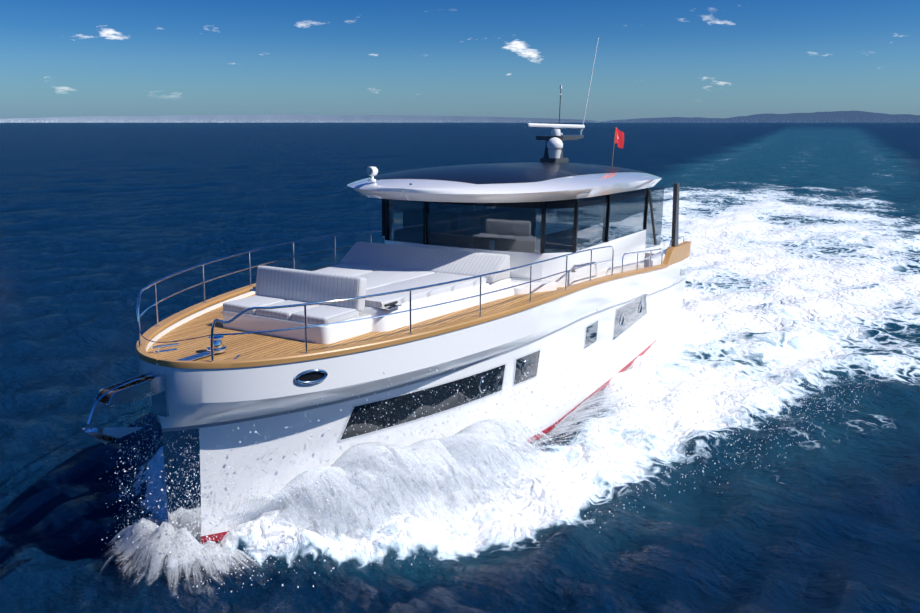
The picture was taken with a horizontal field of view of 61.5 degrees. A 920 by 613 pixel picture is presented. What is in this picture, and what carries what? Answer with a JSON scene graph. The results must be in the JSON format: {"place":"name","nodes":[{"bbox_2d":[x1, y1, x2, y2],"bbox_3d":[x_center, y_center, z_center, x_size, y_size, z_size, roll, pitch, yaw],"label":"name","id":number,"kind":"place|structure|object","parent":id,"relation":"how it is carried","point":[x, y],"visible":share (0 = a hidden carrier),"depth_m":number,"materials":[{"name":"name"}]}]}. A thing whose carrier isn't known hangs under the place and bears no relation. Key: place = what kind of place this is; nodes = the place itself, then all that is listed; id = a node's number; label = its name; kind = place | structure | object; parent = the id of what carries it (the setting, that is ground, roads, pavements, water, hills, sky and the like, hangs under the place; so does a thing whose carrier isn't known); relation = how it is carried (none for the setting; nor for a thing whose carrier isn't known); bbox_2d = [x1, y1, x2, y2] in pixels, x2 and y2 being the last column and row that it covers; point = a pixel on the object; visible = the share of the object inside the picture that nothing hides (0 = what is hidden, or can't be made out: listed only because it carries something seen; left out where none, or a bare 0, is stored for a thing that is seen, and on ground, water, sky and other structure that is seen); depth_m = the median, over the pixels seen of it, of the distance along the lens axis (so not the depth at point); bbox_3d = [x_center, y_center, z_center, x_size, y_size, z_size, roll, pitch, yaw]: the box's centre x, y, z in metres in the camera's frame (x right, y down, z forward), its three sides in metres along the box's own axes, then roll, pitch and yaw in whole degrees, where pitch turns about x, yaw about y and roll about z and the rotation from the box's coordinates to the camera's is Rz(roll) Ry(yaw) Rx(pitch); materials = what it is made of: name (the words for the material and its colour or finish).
{"place":"outdoors","nodes":[
{"label":"outdoors","id":0,"kind":"place"},
{"bbox_2d":[0,114,598,122],"bbox_3d":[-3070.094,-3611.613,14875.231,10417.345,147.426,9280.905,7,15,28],"label":"coast","id":1,"kind":"structure","parent":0,"point":[280,118],"depth_m":14246.54},
{"bbox_2d":[0,123,919,612],"bbox_3d":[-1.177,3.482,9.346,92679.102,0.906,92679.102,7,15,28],"label":"sea","id":2,"kind":"structure","parent":0,"point":[804,247],"depth_m":17.50,"materials":[{"name":"liquid"}]},
{"bbox_2d":[71,37,690,548],"bbox_3d":[0.506,-1.754,16.523,5.380,8.984,19.330,7,14,28],"label":"yacht","id":3,"kind":"object","parent":2,"relation":"on","point":[469,279],"visible":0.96,"depth_m":12.15,"materials":[{"name":"white plastic"}]},
{"bbox_2d":[98,371,704,594],"bbox_3d":[0.051,1.242,16.393,14.171,1.397,17.231,7,15,28],"label":"bow spray","id":4,"kind":"object","parent":2,"relation":"on","point":[349,476],"visible":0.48,"depth_m":10.67,"materials":[{"name":"white liquid"}]},
{"bbox_2d":[0,0,919,121],"label":"sky","id":5,"kind":"structure","parent":0,"point":[59,58],"materials":[{"name":"blue"}]},
{"bbox_2d":[102,364,881,597],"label":"spray droplets","id":6,"kind":"object","parent":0,"point":[140,473],"visible":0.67,"depth_m":10.79,"materials":[{"name":"white liquid"}]},
{"bbox_2d":[599,117,723,122],"bbox_3d":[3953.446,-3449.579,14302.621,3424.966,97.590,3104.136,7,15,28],"label":"coast","id":7,"kind":"structure","parent":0,"point":[664,120],"depth_m":13202.05},
{"bbox_2d":[680,111,919,122],"bbox_3d":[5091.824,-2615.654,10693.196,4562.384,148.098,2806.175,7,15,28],"label":"coast","id":8,"kind":"structure","parent":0,"point":[845,117],"depth_m":9719.96}
]}

